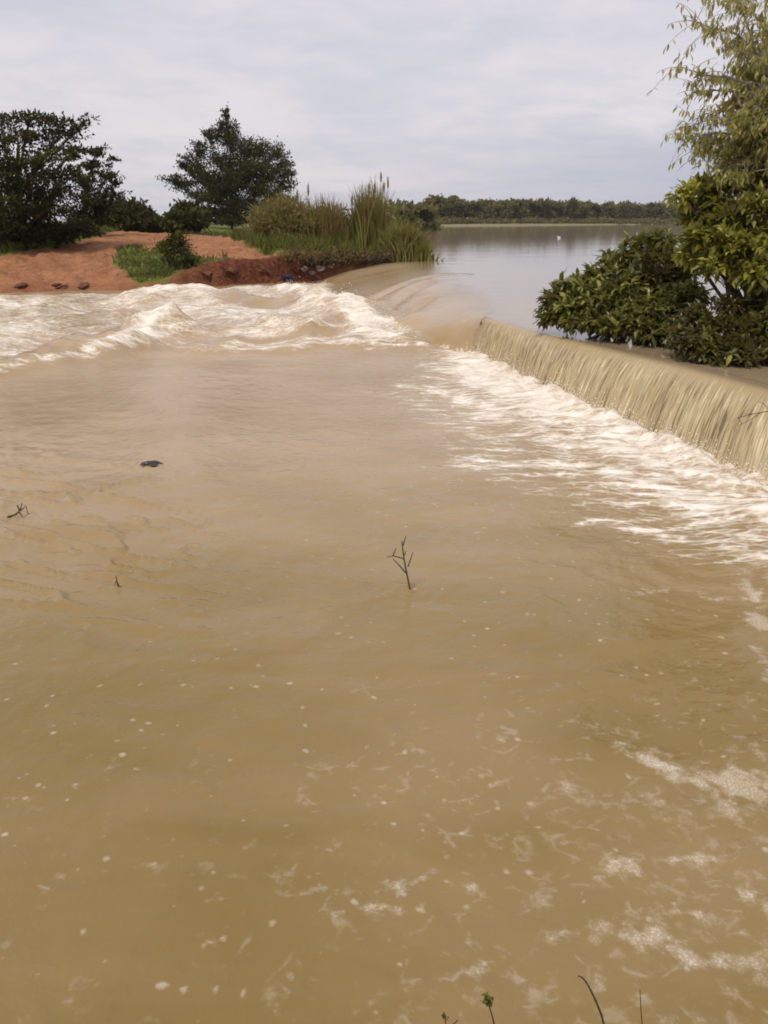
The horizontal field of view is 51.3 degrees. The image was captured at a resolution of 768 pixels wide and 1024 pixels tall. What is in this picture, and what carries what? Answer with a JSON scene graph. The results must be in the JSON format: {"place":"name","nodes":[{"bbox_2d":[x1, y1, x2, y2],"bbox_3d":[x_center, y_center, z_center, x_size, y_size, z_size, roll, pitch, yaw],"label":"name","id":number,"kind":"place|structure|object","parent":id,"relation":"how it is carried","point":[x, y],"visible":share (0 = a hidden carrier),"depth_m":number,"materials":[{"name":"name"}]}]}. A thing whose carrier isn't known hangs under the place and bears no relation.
{"place":"outdoors","nodes":[
{"label":"outdoors","id":0,"kind":"place"},
{"bbox_2d":[0,221,659,325],"bbox_3d":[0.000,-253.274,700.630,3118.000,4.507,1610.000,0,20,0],"label":"ground","id":1,"kind":"structure","parent":0,"point":[72,266],"depth_m":40.35,"materials":[{"name":"brown soil"}]},
{"bbox_2d":[13,282,27,288],"bbox_3d":[-16.242,-10.113,35.792,0.698,0.360,0.668,12,23,29],"label":"red clod","id":2,"kind":"object","parent":1,"relation":"on","point":[21,285],"visible":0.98,"depth_m":35.61,"materials":[{"name":"red soil"}]},
{"bbox_2d":[0,108,99,246],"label":"dark tree","id":3,"kind":"object","parent":1,"relation":"on","point":[17,214],"visible":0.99,"depth_m":40.88,"materials":[{"name":"green plant"}]},
{"bbox_2d":[0,213,108,249],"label":"broad shrub","id":4,"kind":"object","parent":1,"relation":"on","point":[76,228],"visible":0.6,"depth_m":43.85,"materials":[{"name":"green plant"}]},
{"bbox_2d":[55,284,67,288],"bbox_3d":[-14.555,-10.145,36.191,0.712,0.316,0.554,-18,27,-40],"label":"red clod","id":5,"kind":"object","parent":1,"relation":"on","point":[65,286],"visible":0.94,"depth_m":36.00,"materials":[{"name":"red soil"}]},
{"bbox_2d":[77,282,89,287],"bbox_3d":[-13.690,-10.324,36.596,0.740,0.388,0.860,-10,22,-26],"label":"red clod","id":6,"kind":"object","parent":1,"relation":"on","point":[83,284],"visible":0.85,"depth_m":36.26,"materials":[{"name":"red soil"}]},
{"bbox_2d":[53,142,132,230],"bbox_3d":[-18.160,-19.808,49.686,5.013,5.836,4.075,0,20,0],"label":"dark tree","id":7,"kind":"object","parent":1,"relation":"on","point":[99,205],"visible":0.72,"depth_m":49.44,"materials":[{"name":"green plant"}]},
{"bbox_2d":[100,196,151,230],"bbox_3d":[-20.052,-22.649,61.160,4.698,3.086,4.853,-9,22,-22],"label":"tree","id":8,"kind":"object","parent":1,"relation":"on","point":[129,213],"visible":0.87,"depth_m":60.77,"materials":[{"name":"plant"}]},
{"bbox_2d":[117,243,173,280],"bbox_3d":[-11.179,-11.694,37.829,2.820,1.954,1.887,0,20,0],"label":"shrub","id":9,"kind":"object","parent":1,"relation":"on","point":[154,265],"visible":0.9,"depth_m":37.76,"materials":[{"name":"green plant"}]},
{"bbox_2d":[122,204,171,233],"bbox_3d":[-19.267,-23.055,63.934,4.779,3.140,4.046,0,20,0],"label":"tree","id":10,"kind":"object","parent":1,"relation":"on","point":[156,223],"visible":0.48,"depth_m":63.34,"materials":[{"name":"green plant"}]},
{"bbox_2d":[161,209,186,232],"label":"tree","id":11,"kind":"object","parent":1,"relation":"on","point":[174,221],"visible":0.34,"depth_m":66.06,"materials":[{"name":"green plant"}]},
{"bbox_2d":[153,229,200,269],"bbox_3d":[-9.919,-12.432,38.474,2.312,2.302,1.668,0,20,0],"label":"shrub","id":12,"kind":"object","parent":1,"relation":"on","point":[176,237],"visible":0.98,"depth_m":38.30,"materials":[{"name":"green plant"}]},
{"bbox_2d":[167,198,212,233],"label":"tree","id":13,"kind":"object","parent":1,"relation":"on","point":[197,218],"visible":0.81,"depth_m":68.03,"materials":[{"name":"green plant"}]},
{"bbox_2d":[201,271,212,276],"bbox_3d":[-8.640,-11.510,38.698,0.652,0.318,0.566,8,21,20],"label":"red clod","id":14,"kind":"object","parent":1,"relation":"on","point":[206,274],"visible":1,"depth_m":38.56,"materials":[{"name":"red soil"}]},
{"bbox_2d":[0,223,430,281],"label":"grass","id":15,"kind":"structure","parent":1,"relation":"on","point":[265,244],"depth_m":43.56,"materials":[{"name":"green plant"}]},
{"bbox_2d":[155,105,300,228],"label":"pointed tree","id":16,"kind":"object","parent":1,"relation":"on","point":[227,180],"visible":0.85,"depth_m":103.16,"materials":[{"name":"green plant"}]},
{"bbox_2d":[225,267,238,274],"bbox_3d":[-7.457,-11.846,39.335,0.588,0.397,0.982,9,22,22],"label":"red clod","id":17,"kind":"object","parent":1,"relation":"on","point":[232,270],"visible":1,"depth_m":39.06,"materials":[{"name":"red soil"}]},
{"bbox_2d":[258,266,268,272],"bbox_3d":[-6.143,-12.234,40.373,0.894,0.359,0.559,7,21,17],"label":"red clod","id":18,"kind":"object","parent":1,"relation":"on","point":[264,269],"visible":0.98,"depth_m":40.25,"materials":[{"name":"brown soil"}]},
{"bbox_2d":[234,184,314,241],"bbox_3d":[-5.620,-17.626,47.664,6.848,3.597,5.903,9,22,24],"label":"reed clump","id":19,"kind":"object","parent":1,"relation":"on","point":[259,230],"visible":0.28,"depth_m":46.80,"materials":[{"name":"green plant"}]},
{"bbox_2d":[240,190,325,239],"bbox_3d":[-5.663,-16.694,45.692,5.011,3.316,3.257,6,21,17],"label":"shrub","id":20,"kind":"object","parent":1,"relation":"on","point":[286,205],"visible":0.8,"depth_m":45.39,"materials":[{"name":"green plant"}]},
{"bbox_2d":[282,274,294,280],"bbox_3d":[-4.966,-12.073,41.215,0.743,0.369,0.464,-4,20,-12],"label":"cloth bundle","id":21,"kind":"object","parent":1,"relation":"on","point":[286,277],"visible":1,"depth_m":41.13,"materials":[{"name":"blue fabric"}]},
{"bbox_2d":[289,248,304,272],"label":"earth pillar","id":22,"kind":"structure","parent":1,"relation":"on","point":[296,266],"depth_m":41.57,"materials":[{"name":"brown soil"}]},
{"bbox_2d":[300,265,307,271],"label":"rubble stone","id":23,"kind":"object","parent":1,"relation":"on","point":[304,268],"visible":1,"depth_m":41.70,"materials":[{"name":"grey stone"}]},
{"bbox_2d":[270,243,355,267],"bbox_3d":[-3.654,-13.479,42.075,4.989,1.332,2.128,-12,23,-29],"label":"dead brush","id":24,"kind":"object","parent":1,"relation":"on","point":[312,258],"visible":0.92,"depth_m":41.74,"materials":[{"name":"brown plant"}]},
{"bbox_2d":[316,265,325,271],"bbox_3d":[-3.347,-12.892,42.391,0.482,0.354,0.653,8,21,20],"label":"rubble stone","id":25,"kind":"object","parent":1,"relation":"on","point":[319,268],"visible":1,"depth_m":42.25,"materials":[{"name":"grey stone"}]},
{"bbox_2d":[288,183,358,246],"bbox_3d":[-3.484,-17.092,46.740,4.810,3.991,5.655,6,21,17],"label":"reed clump","id":26,"kind":"object","parent":1,"relation":"on","point":[335,222],"visible":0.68,"depth_m":45.69,"materials":[{"name":"green plant"}]},
{"bbox_2d":[331,203,358,242],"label":"shrub","id":27,"kind":"object","parent":1,"relation":"on","point":[347,210],"visible":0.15,"depth_m":46.75,"materials":[{"name":"green plant"}]},
{"bbox_2d":[314,245,418,267],"bbox_3d":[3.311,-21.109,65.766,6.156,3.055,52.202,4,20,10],"label":"dead brush","id":28,"kind":"object","parent":1,"relation":"on","point":[364,257],"visible":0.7,"depth_m":43.45,"materials":[{"name":"brown plant"}]},
{"bbox_2d":[338,172,405,250],"bbox_3d":[-0.641,-17.551,46.975,5.078,4.691,5.676,0,20,0],"label":"reed clump","id":29,"kind":"object","parent":1,"relation":"on","point":[370,212],"visible":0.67,"depth_m":46.32,"materials":[{"name":"green plant"}]},
{"bbox_2d":[384,199,410,226],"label":"tree","id":30,"kind":"object","parent":1,"relation":"on","point":[395,204],"visible":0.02,"depth_m":192.87,"materials":[{"name":"green plant"}]},
{"bbox_2d":[392,206,415,228],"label":"tree","id":31,"kind":"object","parent":1,"relation":"on","point":[410,215],"visible":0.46,"depth_m":175.04,"materials":[{"name":"green plant"}]},
{"bbox_2d":[366,202,445,262],"bbox_3d":[1.556,-15.832,45.369,5.453,3.365,5.124,0,20,0],"label":"reed clump","id":32,"kind":"object","parent":1,"relation":"on","point":[410,241],"visible":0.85,"depth_m":44.97,"materials":[{"name":"green plant"}]},
{"bbox_2d":[391,198,428,227],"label":"tree","id":33,"kind":"object","parent":1,"relation":"on","point":[416,208],"visible":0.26,"depth_m":179.33,"materials":[{"name":"green plant"}]},
{"bbox_2d":[419,211,432,229],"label":"tree","id":34,"kind":"object","parent":1,"relation":"on","point":[427,227],"visible":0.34,"depth_m":182.35,"materials":[{"name":"green plant"}]},
{"bbox_2d":[418,202,437,229],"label":"tree","id":35,"kind":"object","parent":1,"relation":"on","point":[430,214],"visible":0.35,"depth_m":181.75,"materials":[{"name":"green plant"}]},
{"bbox_2d":[417,201,443,229],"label":"tree","id":36,"kind":"object","parent":1,"relation":"on","point":[435,226],"visible":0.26,"depth_m":184.66,"materials":[{"name":"green plant"}]},
{"bbox_2d":[423,193,448,214],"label":"tree","id":37,"kind":"object","parent":1,"relation":"on","point":[429,200],"visible":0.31,"depth_m":321.14,"materials":[{"name":"green plant"}]},
{"bbox_2d":[433,200,454,217],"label":"tree","id":38,"kind":"object","parent":1,"relation":"on","point":[449,209],"visible":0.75,"depth_m":321.91,"materials":[{"name":"green plant"}]},
{"bbox_2d":[441,1012,457,1023],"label":"plant tip","id":39,"kind":"object","parent":1,"relation":"on","point":[444,1015],"visible":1,"depth_m":2.42,"materials":[{"name":"green plant"}]},
{"bbox_2d":[445,195,463,216],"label":"tree","id":40,"kind":"object","parent":1,"relation":"on","point":[451,198],"visible":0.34,"depth_m":329.47,"materials":[{"name":"green plant"}]},
{"bbox_2d":[452,199,468,217],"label":"tree","id":41,"kind":"object","parent":1,"relation":"on","point":[459,207],"visible":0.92,"depth_m":325.94,"materials":[{"name":"green plant"}]},
{"bbox_2d":[454,197,470,213],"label":"tree","id":42,"kind":"object","parent":1,"relation":"on","point":[465,203],"visible":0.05,"depth_m":330.01,"materials":[{"name":"green plant"}]},
{"bbox_2d":[464,210,473,217],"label":"tree","id":43,"kind":"object","parent":1,"relation":"on","point":[469,215],"visible":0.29,"depth_m":333.59,"materials":[{"name":"green plant"}]},
{"bbox_2d":[466,200,486,217],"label":"tree","id":44,"kind":"object","parent":1,"relation":"on","point":[472,206],"visible":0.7,"depth_m":333.56,"materials":[{"name":"green plant"}]},
{"bbox_2d":[470,200,488,216],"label":"tree","id":45,"kind":"object","parent":1,"relation":"on","point":[483,202],"visible":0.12,"depth_m":339.57,"materials":[{"name":"green plant"}]},
{"bbox_2d":[473,201,488,218],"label":"tree","id":46,"kind":"object","parent":1,"relation":"on","point":[484,209],"visible":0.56,"depth_m":336.69,"materials":[{"name":"green plant"}]},
{"bbox_2d":[478,197,495,217],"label":"tree","id":47,"kind":"object","parent":1,"relation":"on","point":[489,202],"visible":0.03,"depth_m":349.70,"materials":[{"name":"green plant"}]},
{"bbox_2d":[480,991,494,1023],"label":"leafy sprig","id":48,"kind":"object","parent":1,"relation":"on","point":[487,1001],"visible":1,"depth_m":2.39,"materials":[{"name":"green plant"}]},
{"bbox_2d":[484,202,493,217],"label":"tree","id":49,"kind":"object","parent":1,"relation":"on","point":[488,207],"visible":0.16,"depth_m":343.43,"materials":[{"name":"green plant"}]},
{"bbox_2d":[492,201,506,217],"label":"tree","id":50,"kind":"object","parent":1,"relation":"on","point":[498,206],"visible":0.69,"depth_m":355.24,"materials":[{"name":"green plant"}]},
{"bbox_2d":[497,199,508,218],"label":"tree","id":51,"kind":"object","parent":1,"relation":"on","point":[505,204],"visible":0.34,"depth_m":368.85,"materials":[{"name":"green plant"}]},
{"bbox_2d":[505,200,515,218],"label":"tree","id":52,"kind":"object","parent":1,"relation":"on","point":[507,212],"visible":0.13,"depth_m":365.94,"materials":[{"name":"green plant"}]},
{"bbox_2d":[506,198,528,218],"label":"tree","id":53,"kind":"object","parent":1,"relation":"on","point":[518,206],"visible":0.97,"depth_m":357.96,"materials":[{"name":"green plant"}]},
{"bbox_2d":[507,197,531,216],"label":"tree","id":54,"kind":"object","parent":1,"relation":"on","point":[521,209],"visible":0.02,"depth_m":371.21,"materials":[{"name":"green plant"}]},
{"bbox_2d":[522,199,544,216],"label":"tree","id":55,"kind":"object","parent":1,"relation":"on","point":[537,206],"visible":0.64,"depth_m":372.50,"materials":[{"name":"green plant"}]},
{"bbox_2d":[538,197,552,219],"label":"tree","id":56,"kind":"object","parent":1,"relation":"on","point":[545,202],"visible":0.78,"depth_m":377.20,"materials":[{"name":"green plant"}]},
{"bbox_2d":[538,198,556,218],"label":"tree","id":57,"kind":"object","parent":1,"relation":"on","point":[552,212],"visible":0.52,"depth_m":379.82,"materials":[{"name":"green plant"}]},
{"bbox_2d":[550,200,562,217],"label":"tree","id":58,"kind":"object","parent":1,"relation":"on","point":[557,208],"visible":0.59,"depth_m":387.08,"materials":[{"name":"green plant"}]},
{"bbox_2d":[556,203,569,217],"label":"tree","id":59,"kind":"object","parent":1,"relation":"on","point":[563,210],"visible":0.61,"depth_m":389.25,"materials":[{"name":"green plant"}]},
{"bbox_2d":[566,195,579,218],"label":"tree","id":60,"kind":"object","parent":1,"relation":"on","point":[573,205],"visible":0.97,"depth_m":377.56,"materials":[{"name":"green plant"}]},
{"bbox_2d":[565,199,580,217],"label":"tree","id":61,"kind":"object","parent":1,"relation":"on","point":[577,214],"visible":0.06,"depth_m":393.42,"materials":[{"name":"green plant"}]},
{"bbox_2d":[576,199,592,218],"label":"tree","id":62,"kind":"object","parent":1,"relation":"on","point":[588,202],"visible":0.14,"depth_m":402.18,"materials":[{"name":"green plant"}]},
{"bbox_2d":[579,203,593,218],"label":"tree","id":63,"kind":"object","parent":1,"relation":"on","point":[584,212],"visible":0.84,"depth_m":395.20,"materials":[{"name":"green plant"}]},
{"bbox_2d":[578,975,604,1023],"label":"bare stalk","id":64,"kind":"object","parent":1,"relation":"on","point":[598,1007],"visible":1,"depth_m":2.39,"materials":[{"name":"brown plant"}]},
{"bbox_2d":[436,215,749,224],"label":"scrub","id":65,"kind":"object","parent":1,"relation":"on","point":[527,220],"visible":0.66,"depth_m":366.74,"materials":[{"name":"green plant"}]},
{"bbox_2d":[588,201,600,216],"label":"tree","id":66,"kind":"object","parent":1,"relation":"on","point":[595,211],"visible":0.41,"depth_m":421.42,"materials":[{"name":"green plant"}]},
{"bbox_2d":[591,202,601,217],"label":"tree","id":67,"kind":"object","parent":1,"relation":"on","point":[594,204],"visible":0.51,"depth_m":421.58,"materials":[{"name":"green plant"}]},
{"bbox_2d":[600,200,617,218],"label":"tree","id":68,"kind":"object","parent":1,"relation":"on","point":[609,207],"visible":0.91,"depth_m":414.12,"materials":[{"name":"green plant"}]},
{"bbox_2d":[600,200,618,214],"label":"tree","id":69,"kind":"object","parent":1,"relation":"on","point":[615,212],"visible":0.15,"depth_m":421.26,"materials":[{"name":"green plant"}]},
{"bbox_2d":[614,203,620,218],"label":"tree","id":70,"kind":"object","parent":1,"relation":"on","point":[617,206],"visible":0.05,"depth_m":430.52,"materials":[{"name":"green plant"}]},
{"bbox_2d":[474,318,767,481],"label":"weir","id":71,"kind":"object","parent":1,"relation":"on","point":[707,404],"visible":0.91,"depth_m":12.54,"materials":[{"name":"liquid"}]},
{"bbox_2d":[615,203,633,219],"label":"tree","id":72,"kind":"object","parent":1,"relation":"on","point":[626,212],"visible":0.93,"depth_m":416.70,"materials":[{"name":"green plant"}]},
{"bbox_2d":[618,200,632,213],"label":"tree","id":73,"kind":"object","parent":1,"relation":"on","point":[624,203],"visible":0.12,"depth_m":435.09,"materials":[{"name":"green plant"}]},
{"bbox_2d":[630,204,648,218],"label":"tree","id":74,"kind":"object","parent":1,"relation":"on","point":[638,213],"visible":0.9,"depth_m":437.26,"materials":[{"name":"green plant"}]},
{"bbox_2d":[640,992,642,1023],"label":"thin stalk","id":75,"kind":"object","parent":1,"relation":"on","point":[640,1008],"visible":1,"depth_m":2.41,"materials":[{"name":"brown plant"}]},
{"bbox_2d":[643,201,655,217],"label":"tree","id":76,"kind":"object","parent":1,"relation":"on","point":[651,205],"visible":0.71,"depth_m":448.62,"materials":[{"name":"green plant"}]},
{"bbox_2d":[647,207,661,218],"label":"tree","id":77,"kind":"object","parent":1,"relation":"on","point":[654,214],"visible":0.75,"depth_m":444.53,"materials":[{"name":"green plant"}]},
{"bbox_2d":[655,200,670,218],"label":"tree","id":78,"kind":"object","parent":1,"relation":"on","point":[663,211],"visible":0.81,"depth_m":445.13,"materials":[{"name":"green plant"}]},
{"bbox_2d":[665,205,674,218],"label":"tree","id":79,"kind":"object","parent":1,"relation":"on","point":[669,211],"visible":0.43,"depth_m":471.14,"materials":[{"name":"green plant"}]},
{"bbox_2d":[647,0,767,212],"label":"drooping tree","id":80,"kind":"object","parent":1,"relation":"on","point":[747,122],"visible":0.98,"depth_m":13.25,"materials":[{"name":"green plant"}]},
{"bbox_2d":[0,224,767,1023],"bbox_3d":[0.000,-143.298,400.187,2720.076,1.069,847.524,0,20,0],"label":"water","id":81,"kind":"structure","parent":0,"point":[280,742],"depth_m":5.69,"materials":[{"name":"brown liquid"}]},
{"bbox_2d":[7,503,27,517],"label":"broken twig","id":82,"kind":"object","parent":81,"relation":"in","point":[15,514],"visible":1,"depth_m":8.59,"materials":[{"name":"brown wood"}]},
{"bbox_2d":[140,460,162,466],"bbox_3d":[-3.014,-0.594,10.357,0.324,0.136,0.124,-11,23,-27],"label":"rock","id":83,"kind":"object","parent":81,"relation":"in","point":[154,463],"visible":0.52,"depth_m":10.32,"materials":[{"name":"grey stone"}]},
{"bbox_2d":[388,536,412,588],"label":"upright twig","id":84,"kind":"object","parent":81,"relation":"in","point":[405,570],"visible":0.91,"depth_m":6.82,"materials":[{"name":"brown wood"}]},
{"bbox_2d":[270,280,767,496],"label":"spray","id":85,"kind":"object","parent":81,"relation":"on","point":[565,394],"visible":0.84,"depth_m":13.48,"materials":[{"name":"beige liquid"}]},
{"bbox_2d":[532,225,717,348],"bbox_3d":[4.754,-4.529,16.213,3.552,2.436,5.197,0,20,0],"label":"flooded shrub","id":86,"kind":"object","parent":81,"relation":"in","point":[637,292],"visible":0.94,"depth_m":15.42,"materials":[{"name":"green plant"}]},
{"bbox_2d":[660,154,767,302],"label":"flooded shrub","id":87,"kind":"object","parent":81,"relation":"in","point":[726,242],"visible":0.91,"depth_m":13.42,"materials":[{"name":"green plant"}]},
{"bbox_2d":[660,282,767,366],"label":"flooded shrub","id":88,"kind":"object","parent":81,"relation":"in","point":[734,331],"visible":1,"depth_m":13.05,"materials":[{"name":"green plant"}]},
{"bbox_2d":[738,402,767,423],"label":"bare branch","id":89,"kind":"object","parent":81,"relation":"in","point":[753,413],"visible":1,"depth_m":9.39,"materials":[{"name":"brown wood"}]},
{"bbox_2d":[0,0,767,220],"label":"sky","id":90,"kind":"structure","parent":0,"point":[469,100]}
]}

